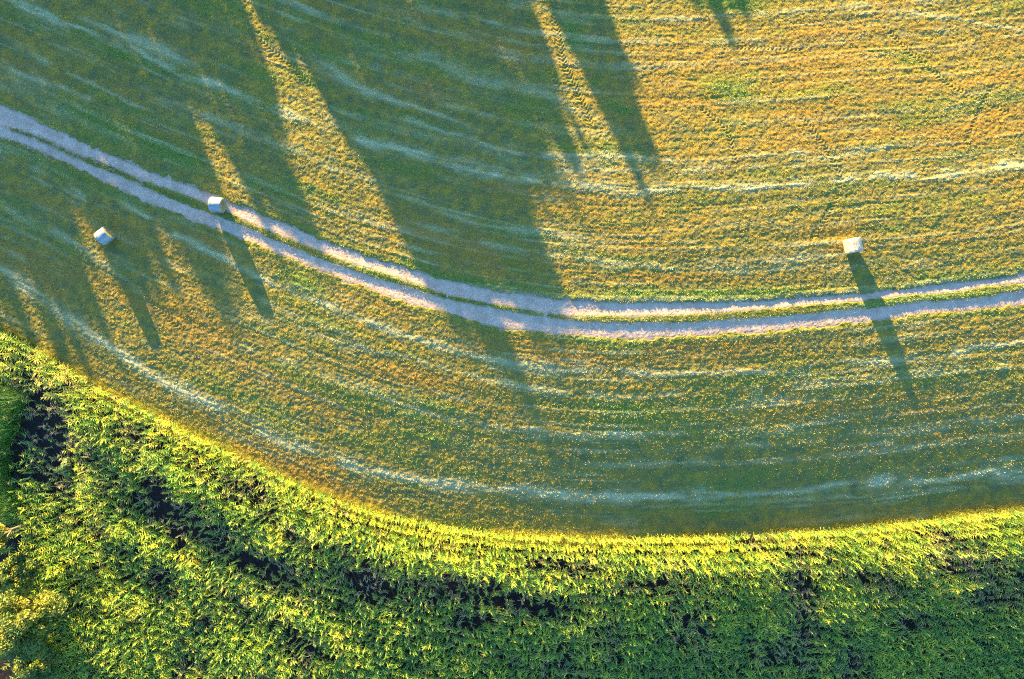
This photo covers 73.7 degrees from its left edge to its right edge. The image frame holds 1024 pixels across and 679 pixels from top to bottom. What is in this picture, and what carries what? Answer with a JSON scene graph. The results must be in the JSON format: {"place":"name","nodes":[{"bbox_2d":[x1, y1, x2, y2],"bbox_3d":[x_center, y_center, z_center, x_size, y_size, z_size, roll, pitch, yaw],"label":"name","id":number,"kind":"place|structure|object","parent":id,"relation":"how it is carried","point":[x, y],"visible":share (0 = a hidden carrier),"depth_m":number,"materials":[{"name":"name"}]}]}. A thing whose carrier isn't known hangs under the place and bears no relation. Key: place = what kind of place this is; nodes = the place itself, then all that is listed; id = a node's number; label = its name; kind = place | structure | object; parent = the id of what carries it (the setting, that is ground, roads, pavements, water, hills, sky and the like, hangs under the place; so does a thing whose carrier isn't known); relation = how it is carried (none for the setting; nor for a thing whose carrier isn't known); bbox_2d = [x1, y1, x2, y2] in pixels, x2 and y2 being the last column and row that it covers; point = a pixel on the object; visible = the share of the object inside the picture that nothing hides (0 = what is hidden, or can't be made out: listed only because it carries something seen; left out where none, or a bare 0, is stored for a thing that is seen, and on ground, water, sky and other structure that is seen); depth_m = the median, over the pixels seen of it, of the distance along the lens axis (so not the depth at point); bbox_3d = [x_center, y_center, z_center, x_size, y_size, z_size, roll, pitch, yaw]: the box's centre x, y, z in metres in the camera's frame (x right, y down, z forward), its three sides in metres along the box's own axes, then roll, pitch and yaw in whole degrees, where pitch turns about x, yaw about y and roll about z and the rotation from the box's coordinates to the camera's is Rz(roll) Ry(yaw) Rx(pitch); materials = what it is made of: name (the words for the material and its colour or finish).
{"place":"outdoors","nodes":[
{"label":"outdoors","id":0,"kind":"place"},
{"bbox_2d":[0,0,1023,678],"bbox_3d":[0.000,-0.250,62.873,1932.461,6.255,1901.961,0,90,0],"label":"ground","id":1,"kind":"structure","parent":0,"point":[970,458],"depth_m":60.21,"materials":[{"name":"green plant"}]},
{"bbox_2d":[0,522,30,553],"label":"broadleaf tree","id":2,"kind":"object","parent":1,"relation":"on","point":[5,532],"visible":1,"depth_m":55.40,"materials":[{"name":"green plant"}]},
{"bbox_2d":[0,375,35,534],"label":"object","id":3,"kind":"object","parent":1,"relation":"on","point":[9,425],"visible":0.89,"depth_m":59.63,"materials":[{"name":"green plant"}]},
{"bbox_2d":[0,551,38,590],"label":"leafy shrub","id":4,"kind":"object","parent":1,"relation":"on","point":[25,567],"visible":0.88,"depth_m":57.44,"materials":[{"name":"green plant"}]},
{"bbox_2d":[0,584,67,662],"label":"broadleaf tree","id":5,"kind":"object","parent":1,"relation":"on","point":[31,616],"visible":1,"depth_m":54.72,"materials":[{"name":"green plant"}]},
{"bbox_2d":[8,642,64,678],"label":"leafy shrub","id":6,"kind":"object","parent":1,"relation":"on","point":[40,668],"visible":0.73,"depth_m":57.69,"materials":[{"name":"green plant"}]},
{"bbox_2d":[53,457,76,477],"bbox_3d":[-39.123,11.175,59.625,1.725,1.590,1.785,0,90,0],"label":"weed bush","id":7,"kind":"object","parent":1,"relation":"on","point":[63,468],"visible":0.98,"depth_m":59.40,"materials":[{"name":"green plant"}]},
{"bbox_2d":[93,448,109,463],"bbox_3d":[-35.967,10.189,59.752,1.336,1.278,1.381,0,90,0],"label":"weed bush","id":8,"kind":"object","parent":1,"relation":"on","point":[99,453],"visible":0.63,"depth_m":59.48,"materials":[{"name":"green plant"}]},
{"bbox_2d":[94,227,114,244],"bbox_3d":[-35.468,-8.988,59.362,1.060,1.281,1.353,-37,90,0],"label":"round hay bale","id":9,"kind":"object","parent":1,"relation":"on","point":[104,236],"visible":1,"depth_m":58.93,"materials":[{"name":"plastic"}]},
{"bbox_2d":[177,567,195,583],"bbox_3d":[-28.497,20.757,59.899,1.612,1.403,1.518,0,90,0],"label":"weed bush","id":10,"kind":"object","parent":1,"relation":"on","point":[186,573],"visible":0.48,"depth_m":59.62,"materials":[{"name":"green plant"}]},
{"bbox_2d":[0,327,1023,678],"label":"corn crop","id":11,"kind":"object","parent":1,"relation":"on","point":[502,575],"visible":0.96,"depth_m":59.94,"materials":[{"name":"green plant"}]},
{"bbox_2d":[0,325,1023,550],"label":"edge grass","id":12,"kind":"structure","parent":1,"relation":"on","point":[137,403],"depth_m":60.74,"materials":[{"name":"yellow plant"}]},
{"bbox_2d":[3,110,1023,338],"bbox_3d":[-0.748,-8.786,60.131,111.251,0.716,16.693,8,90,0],"label":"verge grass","id":13,"kind":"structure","parent":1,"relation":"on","point":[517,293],"depth_m":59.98,"materials":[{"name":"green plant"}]},
{"bbox_2d":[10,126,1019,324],"bbox_3d":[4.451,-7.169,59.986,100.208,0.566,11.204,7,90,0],"label":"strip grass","id":14,"kind":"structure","parent":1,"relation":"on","point":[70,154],"depth_m":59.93,"materials":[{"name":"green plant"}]},
{"bbox_2d":[843,237,863,253],"bbox_3d":[29.596,-8.145,59.196,1.480,1.440,1.290,-11,90,0],"label":"round hay bale","id":15,"kind":"object","parent":1,"relation":"on","point":[853,245],"visible":1,"depth_m":58.64,"materials":[{"name":"plastic"}]},
{"bbox_2d":[0,104,1023,340],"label":"track","id":16,"kind":"structure","parent":0,"point":[487,315],"depth_m":59.98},
{"bbox_2d":[208,197,225,212],"bbox_3d":[-25.642,-11.713,59.348,1.130,1.273,1.317,6,90,0],"label":"round hay bale","id":17,"kind":"object","parent":16,"relation":"on","point":[217,204],"visible":1,"depth_m":58.90,"materials":[{"name":"plastic"}]}
]}

